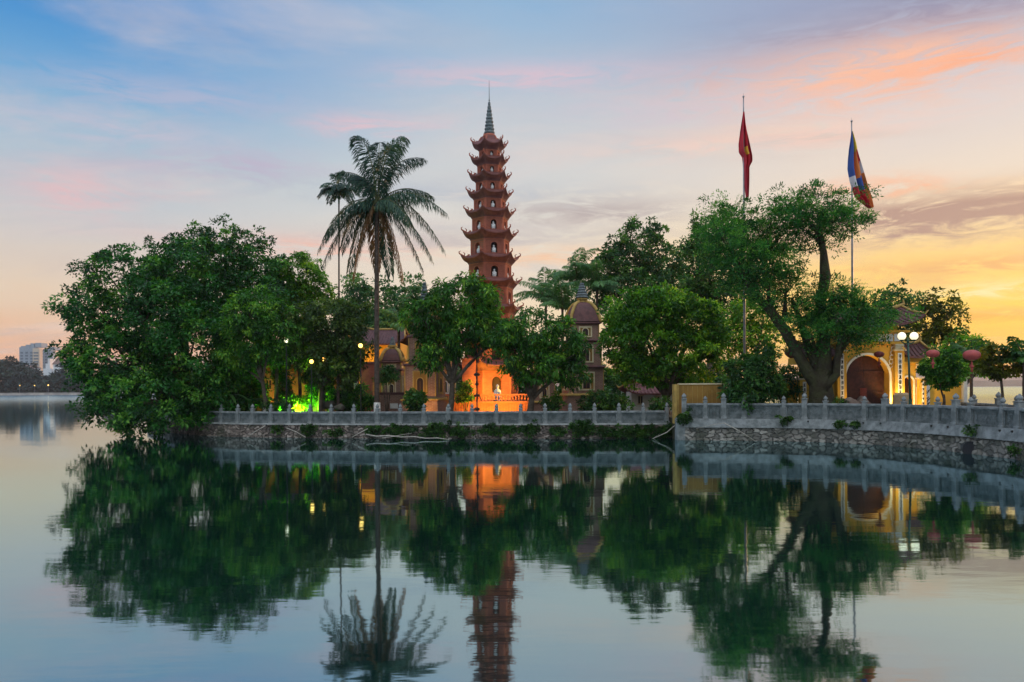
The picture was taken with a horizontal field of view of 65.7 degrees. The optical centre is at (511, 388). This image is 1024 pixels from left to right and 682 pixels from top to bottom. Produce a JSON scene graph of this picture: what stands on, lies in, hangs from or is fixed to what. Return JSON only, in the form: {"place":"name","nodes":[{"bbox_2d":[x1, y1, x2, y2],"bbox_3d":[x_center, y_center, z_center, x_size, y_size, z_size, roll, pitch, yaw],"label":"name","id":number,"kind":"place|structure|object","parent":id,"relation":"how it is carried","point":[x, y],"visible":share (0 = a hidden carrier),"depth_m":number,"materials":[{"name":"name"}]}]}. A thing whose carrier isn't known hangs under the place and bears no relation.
{"place":"outdoors","nodes":[
{"label":"outdoors","id":0,"kind":"place"},
{"bbox_2d":[43,359,55,375],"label":"tall building","id":1,"kind":"structure","parent":0,"point":[48,369],"depth_m":800.00,"materials":[{"name":"white"}]},
{"bbox_2d":[474,346,479,410],"bbox_3d":[-2.048,-0.335,46.200,0.360,4.454,0.342,0,0,0],"label":"fitting post","id":2,"kind":"object","parent":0,"point":[476,395],"visible":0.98,"depth_m":46.16,"materials":[{"name":"black metal"}]},
{"bbox_2d":[0,386,1023,681],"bbox_3d":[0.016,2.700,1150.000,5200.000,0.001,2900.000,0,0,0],"label":"water","id":3,"kind":"structure","parent":0,"point":[182,558],"depth_m":12.54,"materials":[{"name":"liquid"}]},
{"bbox_2d":[0,392,122,394],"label":"sea wall","id":4,"kind":"structure","parent":3,"relation":"in","point":[77,393],"depth_m":519.00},
{"bbox_2d":[0,0,1023,377],"label":"sky","id":5,"kind":"structure","parent":0,"point":[122,121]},
{"bbox_2d":[669,411,674,438],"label":"ground","id":6,"kind":"structure","parent":0,"point":[673,429],"depth_m":41.95,"materials":[{"name":"soil"}]},
{"bbox_2d":[616,380,671,410],"bbox_3d":[9.340,0.555,54.250,3.909,2.740,3.778,0,0,0],"label":"white shrine","id":7,"kind":"object","parent":6,"relation":"on","point":[639,397],"visible":0.35,"depth_m":53.00,"materials":[{"name":"paint"}]},
{"bbox_2d":[593,280,734,413],"bbox_3d":[9.195,-2.211,47.930,8.577,8.674,5.024,0,0,0],"label":"longan tree","id":8,"kind":"object","parent":6,"relation":"on","point":[672,329],"visible":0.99,"depth_m":46.98,"materials":[{"name":"green plant"}]},
{"bbox_2d":[672,383,724,423],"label":"end wall","id":9,"kind":"structure","parent":6,"relation":"on","point":[696,392],"depth_m":41.62,"materials":[{"name":"paint"}]},
{"bbox_2d":[672,207,754,382],"bbox_3d":[14.919,-5.659,57.883,6.665,15.500,5.494,0,0,0],"label":"tall tree","id":10,"kind":"object","parent":6,"relation":"on","point":[706,285],"visible":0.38,"depth_m":57.28,"materials":[{"name":"green plant"}]},
{"bbox_2d":[738,93,752,360],"bbox_3d":[12.662,-7.100,42.870,0.658,17.809,0.514,0,0,0],"label":"flagpole","id":11,"kind":"object","parent":6,"relation":"on","point":[745,152],"visible":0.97,"depth_m":42.90,"materials":[{"name":"red fabric"}]},
{"bbox_2d":[718,297,784,397],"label":"backlit tree","id":12,"kind":"object","parent":6,"relation":"on","point":[753,327],"visible":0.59,"depth_m":53.45,"materials":[{"name":"green plant"}]},
{"bbox_2d":[716,343,789,414],"bbox_3d":[12.397,-0.140,40.831,3.950,4.492,3.281,0,0,0],"label":"dark bush","id":13,"kind":"object","parent":6,"relation":"on","point":[755,387],"visible":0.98,"depth_m":40.14,"materials":[{"name":"green plant"}]},
{"bbox_2d":[769,364,808,402],"bbox_3d":[14.933,0.126,42.606,2.741,2.899,2.490,0,0,-15],"label":"shrub","id":14,"kind":"object","parent":6,"relation":"on","point":[796,372],"visible":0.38,"depth_m":41.86,"materials":[{"name":"green plant"}]},
{"bbox_2d":[683,178,925,402],"bbox_3d":[14.702,-4.334,40.126,12.131,12.293,6.831,0,0,0],"label":"leaning tree","id":15,"kind":"object","parent":6,"relation":"on","point":[820,370],"visible":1,"depth_m":39.51,"materials":[{"name":"green plant"}]},
{"bbox_2d":[675,418,1023,460],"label":"retaining wall","id":16,"kind":"structure","parent":6,"relation":"on","point":[992,441],"depth_m":36.63,"materials":[{"name":"grey stone"}]},
{"bbox_2d":[676,406,692,425],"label":"wall weed","id":17,"kind":"object","parent":16,"relation":"attached to","point":[682,417],"depth_m":40.12,"materials":[{"name":"green plant"}]},
{"bbox_2d":[774,415,794,426],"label":"wall weed","id":18,"kind":"object","parent":16,"relation":"attached to","point":[784,420],"depth_m":38.95,"materials":[{"name":"green plant"}]},
{"bbox_2d":[681,393,1023,428],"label":"stone railing","id":19,"kind":"object","parent":16,"relation":"on","point":[1002,415],"visible":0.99,"depth_m":36.50,"materials":[{"name":"stone"}]},
{"bbox_2d":[961,424,979,436],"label":"wall weed","id":20,"kind":"object","parent":16,"relation":"on","point":[969,427],"depth_m":31.05,"materials":[{"name":"green plant"}]},
{"bbox_2d":[1006,443,1021,458],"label":"wall weed","id":21,"kind":"object","parent":16,"relation":"attached to","point":[1010,449],"depth_m":28.64,"materials":[{"name":"green plant"}]},
{"bbox_2d":[847,118,873,307],"bbox_3d":[18.858,-6.595,42.870,1.217,16.165,0.514,0,0,0],"label":"flagpole","id":22,"kind":"object","parent":6,"relation":"on","point":[856,173],"visible":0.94,"depth_m":42.85,"materials":[{"name":"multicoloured fabric"}]},
{"bbox_2d":[780,300,966,404],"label":"temple gate","id":23,"kind":"structure","parent":6,"relation":"on","point":[868,379],"depth_m":42.04,"materials":[{"name":"yellow paint"}]},
{"bbox_2d":[847,356,862,399],"bbox_3d":[18.261,-0.112,42.565,1.106,3.206,0.170,0,0,0],"label":"door","id":24,"kind":"structure","parent":23,"relation":"in","point":[855,370],"depth_m":42.52,"materials":[{"name":"red wood"}]},
{"bbox_2d":[863,356,883,403],"bbox_3d":[19.384,-0.118,42.565,1.106,3.206,0.170,0,0,0],"label":"door","id":25,"kind":"structure","parent":23,"relation":"in","point":[873,376],"depth_m":42.52,"materials":[{"name":"red wood"}]},
{"bbox_2d":[869,278,934,344],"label":"dark tree","id":26,"kind":"object","parent":6,"relation":"on","point":[908,299],"visible":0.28,"depth_m":59.51,"materials":[{"name":"green plant"}]},
{"bbox_2d":[906,286,971,349],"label":"sparse tree","id":27,"kind":"object","parent":6,"relation":"on","point":[938,326],"visible":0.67,"depth_m":49.63,"materials":[{"name":"green plant"}]},
{"bbox_2d":[939,326,990,384],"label":"tree","id":28,"kind":"object","parent":6,"relation":"on","point":[961,337],"visible":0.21,"depth_m":44.78,"materials":[{"name":"green plant"}]},
{"bbox_2d":[950,338,996,396],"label":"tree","id":29,"kind":"object","parent":6,"relation":"on","point":[964,349],"visible":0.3,"depth_m":41.43,"materials":[{"name":"green plant"}]},
{"bbox_2d":[972,341,1022,398],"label":"young tree","id":30,"kind":"object","parent":6,"relation":"on","point":[991,368],"visible":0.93,"depth_m":35.13,"materials":[{"name":"green plant"}]},
{"bbox_2d":[997,336,1023,400],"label":"tree","id":31,"kind":"object","parent":6,"relation":"on","point":[1017,354],"visible":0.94,"depth_m":34.46,"materials":[{"name":"green plant"}]},
{"bbox_2d":[460,373,1021,387],"bbox_3d":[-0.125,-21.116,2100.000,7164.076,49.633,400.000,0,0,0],"label":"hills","id":32,"kind":"structure","parent":0,"point":[983,382],"depth_m":1900.00,"materials":[{"name":"plant"}]},
{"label":"ground","id":33,"kind":"structure","parent":0,"visible":0},
{"bbox_2d":[40,237,258,438],"bbox_3d":[-21.512,-3.235,48.825,10.923,12.773,12.129,0,0,42],"label":"banyan tree","id":34,"kind":"object","parent":33,"relation":"on","point":[151,348],"visible":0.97,"depth_m":46.41,"materials":[{"name":"green plant"}]},
{"bbox_2d":[142,213,298,388],"bbox_3d":[-19.962,-5.060,54.639,11.623,14.717,9.475,0,0,0],"label":"broadleaf tree","id":35,"kind":"object","parent":33,"relation":"on","point":[248,275],"visible":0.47,"depth_m":53.71,"materials":[{"name":"green plant"}]},
{"bbox_2d":[227,394,256,410],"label":"shrub","id":36,"kind":"object","parent":33,"relation":"on","point":[243,398],"visible":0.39,"depth_m":48.20,"materials":[{"name":"green plant"}]},
{"bbox_2d":[236,369,272,410],"bbox_3d":[-16.448,0.233,50.675,2.428,3.619,2.558,0,0,0],"label":"shrub","id":37,"kind":"object","parent":33,"relation":"on","point":[255,385],"visible":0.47,"depth_m":50.07,"materials":[{"name":"green plant"}]},
{"bbox_2d":[201,283,311,410],"bbox_3d":[-15.549,-2.016,47.555,7.104,8.576,4.411,0,0,0],"label":"broadleaf tree","id":38,"kind":"object","parent":33,"relation":"on","point":[250,355],"visible":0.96,"depth_m":46.71,"materials":[{"name":"green plant"}]},
{"bbox_2d":[258,397,296,410],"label":"shrub","id":39,"kind":"object","parent":33,"relation":"on","point":[281,404],"visible":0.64,"depth_m":47.36,"materials":[{"name":"green plant"}]},
{"bbox_2d":[264,352,297,407],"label":"tree","id":40,"kind":"object","parent":33,"relation":"on","point":[276,390],"visible":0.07,"depth_m":48.90,"materials":[{"name":"brown plant"}]},
{"bbox_2d":[268,365,295,388],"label":"shrub","id":41,"kind":"object","parent":33,"relation":"on","point":[282,376],"visible":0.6,"depth_m":50.77,"materials":[{"name":"green plant"}]},
{"bbox_2d":[274,380,294,403],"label":"shrub","id":42,"kind":"object","parent":33,"relation":"on","point":[281,393],"visible":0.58,"depth_m":50.35,"materials":[{"name":"green plant"}]},
{"bbox_2d":[251,362,340,411],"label":"ochre house","id":43,"kind":"structure","parent":33,"relation":"on","point":[294,388],"depth_m":57.00,"materials":[{"name":"yellow paint"}]},
{"bbox_2d":[279,394,314,410],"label":"shrub","id":44,"kind":"object","parent":33,"relation":"on","point":[296,399],"visible":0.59,"depth_m":50.03,"materials":[{"name":"green plant"}]},
{"bbox_2d":[264,250,337,331],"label":"broadleaf tree","id":45,"kind":"object","parent":33,"relation":"on","point":[316,275],"visible":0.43,"depth_m":56.86,"materials":[{"name":"green plant"}]},
{"bbox_2d":[304,379,324,411],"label":"shrub","id":46,"kind":"object","parent":33,"relation":"on","point":[314,394],"visible":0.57,"depth_m":50.49,"materials":[{"name":"green plant"}]},
{"bbox_2d":[300,361,332,411],"bbox_3d":[-12.835,0.009,51.938,2.406,4.014,2.477,0,0,0],"label":"shrub","id":47,"kind":"object","parent":33,"relation":"on","point":[305,377],"visible":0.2,"depth_m":51.61,"materials":[{"name":"green plant"}]},
{"bbox_2d":[318,379,336,411],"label":"shrub","id":48,"kind":"object","parent":33,"relation":"on","point":[327,392],"visible":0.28,"depth_m":50.98,"materials":[{"name":"green plant"}]},
{"bbox_2d":[280,295,381,411],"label":"broadleaf tree","id":49,"kind":"object","parent":33,"relation":"on","point":[320,345],"visible":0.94,"depth_m":47.93,"materials":[{"name":"green plant"}]},
{"bbox_2d":[317,170,359,380],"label":"areca palm","id":50,"kind":"object","parent":33,"relation":"on","point":[335,191],"visible":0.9,"depth_m":53.94,"materials":[{"name":"green plant"}]},
{"bbox_2d":[323,354,358,411],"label":"tree","id":51,"kind":"object","parent":33,"relation":"on","point":[340,372],"visible":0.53,"depth_m":48.24,"materials":[{"name":"green plant"}]},
{"bbox_2d":[327,390,356,411],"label":"shrub","id":52,"kind":"object","parent":33,"relation":"on","point":[345,402],"visible":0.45,"depth_m":49.68,"materials":[{"name":"green plant"}]},
{"bbox_2d":[322,271,379,410],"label":"distant tree","id":53,"kind":"object","parent":33,"relation":"on","point":[362,285],"visible":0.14,"depth_m":69.27,"materials":[{"name":"green plant"}]},
{"bbox_2d":[345,381,373,411],"bbox_3d":[-9.332,0.781,49.505,1.942,2.445,2.227,0,0,0],"label":"shrub","id":54,"kind":"object","parent":33,"relation":"on","point":[367,401],"visible":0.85,"depth_m":49.08,"materials":[{"name":"green plant"}]},
{"bbox_2d":[361,362,380,411],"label":"brick building side","id":55,"kind":"structure","parent":33,"relation":"on","point":[367,374],"depth_m":58.00,"materials":[{"name":"brown brick"}]},
{"bbox_2d":[342,276,404,351],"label":"distant tree","id":56,"kind":"object","parent":33,"relation":"on","point":[351,290],"visible":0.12,"depth_m":68.62,"materials":[{"name":"green plant"}]},
{"bbox_2d":[349,327,408,395],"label":"temple hall","id":57,"kind":"structure","parent":33,"relation":"on","point":[386,335],"depth_m":63.29,"materials":[{"name":"yellow tile"}]},
{"bbox_2d":[317,135,448,411],"bbox_3d":[-7.500,-6.288,46.391,7.855,16.825,4.817,0,0,0],"label":"coconut palm","id":58,"kind":"object","parent":33,"relation":"on","point":[371,210],"visible":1,"depth_m":45.93,"materials":[{"name":"green plant"}]},
{"bbox_2d":[371,364,400,411],"bbox_3d":[-7.767,0.225,49.239,1.884,3.518,1.655,0,0,0],"label":"shrub","id":59,"kind":"object","parent":33,"relation":"on","point":[388,373],"visible":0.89,"depth_m":49.08,"materials":[{"name":"green plant"}]},
{"bbox_2d":[380,392,404,411],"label":"garden wall","id":60,"kind":"structure","parent":33,"relation":"on","point":[395,401],"depth_m":50.00,"materials":[{"name":"brown brick"}]},
{"bbox_2d":[379,337,407,391],"bbox_3d":[-8.264,-0.760,54.998,2.028,5.579,2.028,0,0,0],"label":"shrine","id":61,"kind":"object","parent":33,"relation":"on","point":[392,354],"visible":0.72,"depth_m":54.33,"materials":[{"name":"brown brick"}]},
{"bbox_2d":[379,308,409,348],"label":"royal palm","id":62,"kind":"object","parent":33,"relation":"on","point":[391,314],"visible":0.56,"depth_m":59.66,"materials":[{"name":"green plant"}]},
{"bbox_2d":[369,271,425,334],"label":"distant tree","id":63,"kind":"object","parent":33,"relation":"on","point":[404,290],"visible":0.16,"depth_m":68.91,"materials":[{"name":"green plant"}]},
{"bbox_2d":[149,419,671,438],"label":"retaining wall","id":64,"kind":"structure","parent":33,"relation":"on","point":[223,429],"depth_m":43.71,"materials":[{"name":"rubble stone"},{"name":"grey concrete"}]},
{"bbox_2d":[300,423,318,436],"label":"wall weed","id":65,"kind":"object","parent":64,"relation":"attached to","point":[308,428],"depth_m":44.09,"materials":[{"name":"green plant"}]},
{"bbox_2d":[322,427,344,436],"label":"wall weed","id":66,"kind":"object","parent":64,"relation":"attached to","point":[338,432],"depth_m":43.74,"materials":[{"name":"green plant"}]},
{"bbox_2d":[364,425,384,436],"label":"wall weed","id":67,"kind":"object","parent":64,"relation":"attached to","point":[368,431],"depth_m":43.24,"materials":[{"name":"green plant"}]},
{"bbox_2d":[380,423,420,438],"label":"wall weed","id":68,"kind":"object","parent":64,"relation":"attached to","point":[396,430],"depth_m":43.06,"materials":[{"name":"green plant"}]},
{"bbox_2d":[165,403,669,423],"bbox_3d":[-8.843,1.403,45.983,34.871,1.100,5.711,0,0,21],"label":"stone railing","id":69,"kind":"object","parent":64,"relation":"on","point":[424,416],"visible":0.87,"depth_m":43.12,"materials":[{"name":"stone"}]},
{"bbox_2d":[411,419,467,438],"bbox_3d":[-3.958,2.233,42.844,3.228,1.119,0.704,0,0,0],"label":"wall weed","id":70,"kind":"object","parent":64,"relation":"attached to","point":[436,427],"depth_m":42.75,"materials":[{"name":"green plant"}]},
{"bbox_2d":[450,425,475,438],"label":"wall weed","id":71,"kind":"object","parent":64,"relation":"attached to","point":[460,431],"depth_m":42.57,"materials":[{"name":"green plant"}]},
{"bbox_2d":[477,422,522,437],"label":"wall weed","id":72,"kind":"object","parent":64,"relation":"attached to","point":[490,430],"depth_m":42.29,"materials":[{"name":"green plant"}]},
{"bbox_2d":[519,418,540,437],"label":"wall weed","id":73,"kind":"object","parent":64,"relation":"attached to","point":[532,430],"depth_m":42.20,"materials":[{"name":"green plant"}]},
{"bbox_2d":[559,418,598,437],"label":"wall weed","id":74,"kind":"object","parent":64,"relation":"attached to","point":[584,424],"depth_m":42.08,"materials":[{"name":"green plant"}]},
{"bbox_2d":[595,424,615,438],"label":"wall weed","id":75,"kind":"object","parent":64,"relation":"attached to","point":[604,433],"depth_m":42.02,"materials":[{"name":"green plant"}]},
{"bbox_2d":[610,423,647,438],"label":"wall weed","id":76,"kind":"object","parent":64,"relation":"attached to","point":[620,433],"depth_m":42.00,"materials":[{"name":"green plant"}]},
{"bbox_2d":[624,422,671,438],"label":"wall weed","id":77,"kind":"object","parent":64,"relation":"on","point":[647,429],"depth_m":41.98,"materials":[{"name":"green plant"}]},
{"bbox_2d":[657,421,672,437],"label":"wall weed","id":78,"kind":"object","parent":64,"relation":"on","point":[670,431],"depth_m":42.01,"materials":[{"name":"green plant"}]},
{"bbox_2d":[401,387,428,410],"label":"shrub","id":79,"kind":"object","parent":33,"relation":"on","point":[411,398],"visible":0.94,"depth_m":45.82,"materials":[{"name":"green plant"}]},
{"bbox_2d":[400,282,448,411],"bbox_3d":[-5.423,-2.301,49.500,2.449,8.627,2.449,0,0,12],"label":"brick stupa","id":80,"kind":"object","parent":33,"relation":"on","point":[432,387],"visible":0.32,"depth_m":48.65,"materials":[{"name":"grey"}]},
{"bbox_2d":[393,270,518,410],"bbox_3d":[-3.115,-2.346,46.255,7.718,9.088,4.308,0,0,0],"label":"mango tree","id":81,"kind":"object","parent":33,"relation":"on","point":[429,330],"visible":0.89,"depth_m":45.60,"materials":[{"name":"green plant"}]},
{"bbox_2d":[454,379,474,410],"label":"shrub","id":82,"kind":"object","parent":33,"relation":"on","point":[464,397],"visible":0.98,"depth_m":50.00,"materials":[{"name":"green plant"}]},
{"bbox_2d":[461,358,477,400],"bbox_3d":[-2.896,-0.030,54.300,1.098,4.054,1.120,0,0,0],"label":"brick shrine","id":83,"kind":"object","parent":33,"relation":"on","point":[469,372],"visible":0.48,"depth_m":53.80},
{"bbox_2d":[446,394,528,411],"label":"brick terrace","id":84,"kind":"structure","parent":33,"relation":"on","point":[503,405],"depth_m":51.20,"materials":[{"name":"brick"}]},
{"bbox_2d":[458,94,523,400],"bbox_3d":[-1.546,-9.874,56.000,5.192,23.727,5.193,0,0,0],"label":"pagoda","id":85,"kind":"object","parent":33,"relation":"on","point":[486,260],"visible":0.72,"depth_m":54.95,"materials":[{"name":"red brick"}]},
{"bbox_2d":[477,305,593,410],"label":"mango tree","id":86,"kind":"object","parent":33,"relation":"on","point":[541,350],"visible":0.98,"depth_m":44.85,"materials":[{"name":"green plant"}]},
{"bbox_2d":[533,330,554,410],"bbox_3d":[2.086,-1.041,54.998,1.926,6.018,1.925,0,0,-10],"label":"brick stupa","id":87,"kind":"object","parent":33,"relation":"on","point":[549,389],"visible":0.12,"depth_m":54.23,"materials":[{"name":"brown"}]},
{"bbox_2d":[513,266,576,335],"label":"royal palm","id":88,"kind":"object","parent":33,"relation":"on","point":[538,295],"visible":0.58,"depth_m":69.59,"materials":[{"name":"green plant"}]},
{"bbox_2d":[537,390,566,410],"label":"shrub","id":89,"kind":"object","parent":33,"relation":"on","point":[551,402],"visible":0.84,"depth_m":45.58,"materials":[{"name":"green plant"}]},
{"bbox_2d":[536,280,591,339],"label":"royal palm","id":90,"kind":"object","parent":33,"relation":"on","point":[562,301],"visible":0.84,"depth_m":65.58,"materials":[{"name":"green plant"}]},
{"bbox_2d":[544,247,604,298],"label":"royal palm","id":91,"kind":"object","parent":33,"relation":"on","point":[575,273],"visible":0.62,"depth_m":71.29,"materials":[{"name":"green plant"}]},
{"bbox_2d":[559,283,605,410],"bbox_3d":[4.608,-2.474,52.000,2.782,8.854,2.782,0,0,-8],"label":"brick stupa","id":92,"kind":"object","parent":33,"relation":"on","point":[582,311],"visible":0.56,"depth_m":51.05,"materials":[{"name":"grey"}]},
{"bbox_2d":[557,363,623,401],"bbox_3d":[6.876,0.082,64.838,5.364,5.068,5.428,0,0,-44],"label":"hedge bush","id":93,"kind":"object","parent":33,"relation":"on","point":[607,380],"visible":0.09,"depth_m":64.03,"materials":[{"name":"green plant"}]},
{"bbox_2d":[576,389,614,410],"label":"shrub","id":94,"kind":"object","parent":33,"relation":"on","point":[602,398],"visible":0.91,"depth_m":46.16,"materials":[{"name":"green plant"}]},
{"bbox_2d":[568,259,628,307],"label":"royal palm","id":95,"kind":"object","parent":33,"relation":"on","point":[597,285],"visible":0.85,"depth_m":69.39,"materials":[{"name":"green plant"}]},
{"bbox_2d":[606,392,635,410],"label":"shrub","id":96,"kind":"object","parent":33,"relation":"on","point":[622,404],"visible":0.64,"depth_m":46.61,"materials":[{"name":"green plant"}]},
{"bbox_2d":[574,214,691,346],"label":"tall tree","id":97,"kind":"object","parent":33,"relation":"on","point":[645,265],"visible":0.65,"depth_m":70.65,"materials":[{"name":"green plant"}]},
{"bbox_2d":[648,395,671,410],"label":"shrub","id":98,"kind":"object","parent":33,"relation":"on","point":[658,406],"visible":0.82,"depth_m":45.87,"materials":[{"name":"green plant"}]},
{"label":"pavement","id":99,"kind":"structure","parent":0,"visible":0},
{"bbox_2d":[893,393,908,403],"bbox_3d":[19.986,0.856,40.675,0.843,1.252,0.151,0,0,0],"label":"stone tablet","id":100,"kind":"object","parent":99,"relation":"on","point":[897,397],"visible":0.37,"depth_m":40.60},
{"bbox_2d":[897,332,917,403],"bbox_3d":[19.375,-0.629,38.800,0.990,4.228,0.390,0,0,0],"label":"street lamp","id":101,"kind":"object","parent":99,"relation":"on","point":[901,336],"visible":0.98,"depth_m":38.75,"materials":[{"name":"glass"}]},
{"bbox_2d":[961,392,1016,406],"bbox_3d":[22.746,0.815,36.530,0.577,1.300,12.646,0,0,12],"label":"stone railing","id":102,"kind":"object","parent":99,"relation":"on","point":[997,399],"visible":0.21,"depth_m":38.13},
{"bbox_3d":[20.475,1.199,37.600,0.840,0.560,0.840,0,0,0],"label":"plant pot","id":103,"kind":"object","parent":99,"relation":"on","visible":0},
{"bbox_2d":[914,343,971,404],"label":"topiary tree","id":104,"kind":"object","parent":103,"relation":"in","point":[949,365],"visible":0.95,"depth_m":37.17,"materials":[{"name":"green plant"}]},
{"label":"ground","id":105,"kind":"structure","parent":0,"visible":0},
{"bbox_2d":[19,343,47,375],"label":"tower block","id":106,"kind":"structure","parent":105,"relation":"on","point":[31,353],"depth_m":900.00,"materials":[{"name":"white"}]},
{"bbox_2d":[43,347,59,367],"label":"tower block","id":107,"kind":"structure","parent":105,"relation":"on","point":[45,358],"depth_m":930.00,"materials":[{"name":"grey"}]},
{"bbox_2d":[0,356,141,392],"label":"wood","id":108,"kind":"object","parent":105,"relation":"on","point":[15,375],"visible":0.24,"depth_m":529.47,"materials":[{"name":"green plant"}]},
{"bbox_3d":[19.097,-2.147,37.250,2.125,0.373,6.505,0,0,0],"label":"cable","id":109,"kind":"object","parent":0,"visible":0},
{"bbox_2d":[926,349,939,368],"bbox_3d":[19.329,-1.437,36.438,0.580,1.069,0.571,0,0,0],"label":"lantern","id":110,"kind":"object","parent":109,"relation":"hanging from","point":[933,353],"visible":1,"depth_m":36.28,"materials":[{"name":"red fabric"}]},
{"bbox_2d":[962,340,980,371],"bbox_3d":[20.019,-1.395,34.542,0.720,1.377,0.709,0,0,0],"label":"lantern","id":111,"kind":"object","parent":109,"relation":"hanging from","point":[971,355],"visible":1,"depth_m":34.36,"materials":[{"name":"red fabric"}]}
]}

